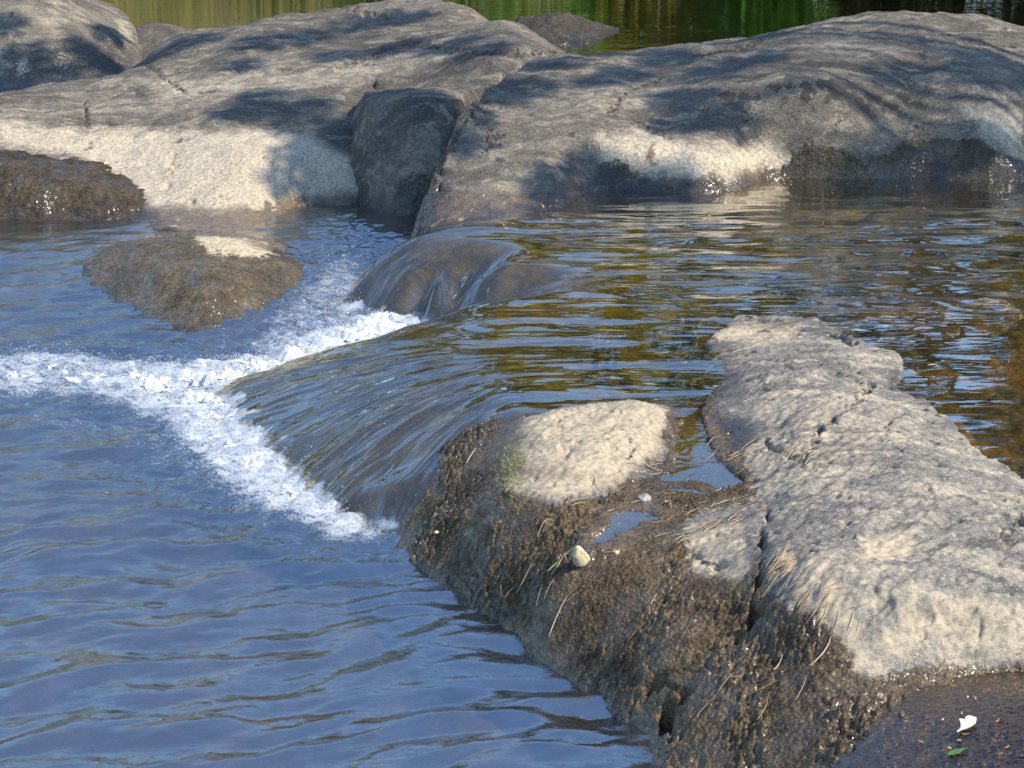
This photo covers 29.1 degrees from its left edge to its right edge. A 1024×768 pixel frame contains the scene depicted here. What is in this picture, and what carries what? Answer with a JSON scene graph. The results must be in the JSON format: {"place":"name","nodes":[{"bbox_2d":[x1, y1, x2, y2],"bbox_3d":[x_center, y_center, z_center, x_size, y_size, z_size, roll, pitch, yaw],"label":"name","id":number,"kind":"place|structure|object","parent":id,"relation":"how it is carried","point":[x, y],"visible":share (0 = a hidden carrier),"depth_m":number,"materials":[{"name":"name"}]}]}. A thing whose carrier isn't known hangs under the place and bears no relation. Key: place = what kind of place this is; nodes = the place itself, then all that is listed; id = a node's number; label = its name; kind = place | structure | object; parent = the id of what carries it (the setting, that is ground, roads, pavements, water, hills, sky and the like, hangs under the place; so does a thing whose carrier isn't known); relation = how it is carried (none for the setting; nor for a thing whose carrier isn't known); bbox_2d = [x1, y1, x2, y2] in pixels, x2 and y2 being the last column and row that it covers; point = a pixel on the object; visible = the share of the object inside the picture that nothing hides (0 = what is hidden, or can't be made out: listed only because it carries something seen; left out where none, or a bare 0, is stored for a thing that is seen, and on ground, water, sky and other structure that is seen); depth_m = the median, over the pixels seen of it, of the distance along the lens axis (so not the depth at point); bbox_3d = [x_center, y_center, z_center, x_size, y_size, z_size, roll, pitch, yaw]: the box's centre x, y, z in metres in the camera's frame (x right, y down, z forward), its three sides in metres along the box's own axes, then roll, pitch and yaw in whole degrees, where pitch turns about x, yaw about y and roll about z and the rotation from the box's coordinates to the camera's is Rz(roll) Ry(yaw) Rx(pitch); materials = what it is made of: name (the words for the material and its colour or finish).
{"place":"outdoors","nodes":[
{"label":"outdoors","id":0,"kind":"place"},
{"bbox_2d":[0,223,599,767],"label":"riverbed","id":1,"kind":"structure","parent":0,"point":[352,701],"depth_m":5.51,"materials":[{"name":"blue liquid"}]},
{"bbox_2d":[0,150,179,222],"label":"rock","id":2,"kind":"object","parent":1,"relation":"on","point":[38,185],"visible":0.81,"depth_m":9.97,"materials":[{"name":"brown rock"}]},
{"bbox_2d":[57,230,329,376],"bbox_3d":[-1.458,-0.460,8.735,1.265,0.318,2.076,0,17,0],"label":"rock","id":3,"kind":"object","parent":1,"relation":"on","point":[195,280],"visible":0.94,"depth_m":8.34,"materials":[{"name":"brown stone"}]},
{"bbox_2d":[0,0,564,251],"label":"rock slab","id":4,"kind":"object","parent":1,"relation":"on","point":[235,128],"visible":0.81,"depth_m":10.77,"materials":[{"name":"grey stone"}]},
{"bbox_2d":[349,84,479,233],"bbox_3d":[-0.494,-1.201,10.685,1.252,0.880,1.762,0,17,0],"label":"rock block","id":5,"kind":"object","parent":1,"relation":"on","point":[399,142],"visible":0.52,"depth_m":10.10,"materials":[{"name":"grey stone"}]},
{"bbox_2d":[142,208,1023,568],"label":"riverbed ledge","id":6,"kind":"object","parent":1,"relation":"on","point":[402,282],"visible":0.47,"depth_m":6.90,"materials":[{"name":"liquid"}]},
{"bbox_2d":[204,178,1023,548],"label":"pool","id":7,"kind":"structure","parent":6,"relation":"on","point":[982,200],"depth_m":8.02,"materials":[{"name":"brown liquid"}]},
{"bbox_2d":[818,285,1023,335],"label":"rippling river water","id":8,"kind":"structure","parent":6,"relation":"on","point":[1005,322],"depth_m":7.49,"materials":[{"name":"water"}]},
{"bbox_2d":[407,10,1023,246],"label":"boulder","id":9,"kind":"object","parent":1,"relation":"on","point":[904,94],"visible":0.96,"depth_m":9.49,"materials":[{"name":"grey stone"}]},
{"bbox_2d":[0,204,655,767],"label":"pool","id":10,"kind":"structure","parent":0,"point":[304,498],"depth_m":6.80,"materials":[{"name":"blue liquid"}]},
{"bbox_2d":[2,234,400,530],"bbox_3d":[-1.172,-0.149,7.341,1.651,0.231,3.344,0,17,0],"label":"spray","id":11,"kind":"object","parent":10,"relation":"on","point":[233,403],"visible":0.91,"depth_m":6.94,"materials":[{"name":"white liquid"}]},
{"bbox_2d":[5,311,412,501],"bbox_3d":[-1.189,0.016,7.075,1.581,0.082,2.270,0,17,0],"label":"foam","id":12,"kind":"object","parent":10,"relation":"on","point":[340,335],"visible":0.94,"depth_m":7.32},
{"bbox_2d":[0,0,1023,91],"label":"river","id":13,"kind":"structure","parent":0,"point":[640,24],"depth_m":16.18,"materials":[{"name":"liquid"}]},
{"bbox_2d":[0,0,141,85],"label":"boulder","id":14,"kind":"object","parent":13,"relation":"in","point":[46,41],"visible":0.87,"depth_m":12.66,"materials":[{"name":"grey stone"}]},
{"bbox_2d":[136,22,190,59],"bbox_3d":[-2.386,-2.219,13.536,0.649,0.538,1.607,0,17,0],"label":"rock","id":15,"kind":"object","parent":13,"relation":"in","point":[152,36],"visible":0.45,"depth_m":13.18,"materials":[{"name":"grey stone"}]},
{"bbox_2d":[515,12,619,45],"bbox_3d":[0.412,-2.598,14.726,0.957,0.296,1.309,0,17,0],"label":"rock","id":16,"kind":"object","parent":13,"relation":"in","point":[559,28],"visible":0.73,"depth_m":14.61,"materials":[{"name":"grey stone"}]},
{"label":"ground","id":17,"kind":"structure","parent":0,"visible":0},
{"bbox_2d":[372,314,1023,767],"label":"rock outcrop","id":18,"kind":"object","parent":17,"relation":"on","point":[904,524],"visible":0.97,"depth_m":4.98,"materials":[{"name":"grey stone"}]},
{"bbox_2d":[481,437,536,528],"bbox_3d":[-0.014,0.269,5.520,0.196,0.183,0.557,-2,17,-5],"label":"moss","id":19,"kind":"object","parent":18,"relation":"on","point":[510,473],"visible":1,"depth_m":5.47,"materials":[{"name":"green plant"}]},
{"bbox_2d":[549,596,566,634],"bbox_3d":[0.113,0.578,4.922,0.004,0.090,0.066,16,23,42],"label":"twig","id":20,"kind":"object","parent":18,"relation":"on","point":[556,616],"visible":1,"depth_m":4.92,"materials":[{"name":"plant"}]},
{"bbox_2d":[547,547,572,570],"bbox_3d":[0.123,0.445,5.022,0.071,0.057,0.004,-6,18,-20],"label":"stem","id":21,"kind":"object","parent":18,"relation":"on","point":[559,560],"visible":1,"depth_m":5.02,"materials":[{"name":"green plant"}]},
{"bbox_2d":[572,546,589,566],"bbox_3d":[0.173,0.430,4.965,0.046,0.053,0.033,-7,18,-22],"label":"stone","id":22,"kind":"object","parent":18,"relation":"on","point":[580,556],"visible":1,"depth_m":4.95,"materials":[{"name":"beige stone"}]},
{"bbox_2d":[637,493,650,500],"bbox_3d":[0.353,0.310,5.321,0.042,0.030,0.044,0,17,0],"label":"pebble","id":23,"kind":"object","parent":18,"relation":"on","point":[644,497],"visible":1,"depth_m":5.31,"materials":[{"name":"white stone"}]},
{"bbox_2d":[768,541,788,573],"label":"dry pine needles","id":24,"kind":"object","parent":18,"relation":"on","point":[779,558],"visible":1,"depth_m":4.63,"materials":[{"name":"beige plant"}]},
{"bbox_2d":[809,637,830,665],"bbox_3d":[0.682,0.590,4.349,0.071,0.052,0.012,-14,22,-38],"label":"twig","id":25,"kind":"object","parent":18,"relation":"on","point":[821,653],"visible":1,"depth_m":4.34,"materials":[{"name":"plant"}]},
{"bbox_2d":[831,671,1023,767],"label":"puddle","id":26,"kind":"object","parent":18,"relation":"on","point":[987,739],"visible":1,"depth_m":4.08,"materials":[{"name":"liquid"}]},
{"bbox_2d":[948,747,967,754],"bbox_3d":[0.898,0.740,3.977,0.054,0.005,0.017,-10,20,-30],"label":"leaf","id":27,"kind":"object","parent":26,"relation":"on","point":[956,751],"visible":1,"depth_m":3.98,"materials":[{"name":"green plant"}]},
{"bbox_2d":[957,715,976,731],"bbox_3d":[0.937,0.704,4.086,0.035,0.008,0.088,12,21,34],"label":"leaf","id":28,"kind":"object","parent":26,"relation":"on","point":[968,722],"visible":1,"depth_m":4.09,"materials":[{"name":"white plant"}]}
]}

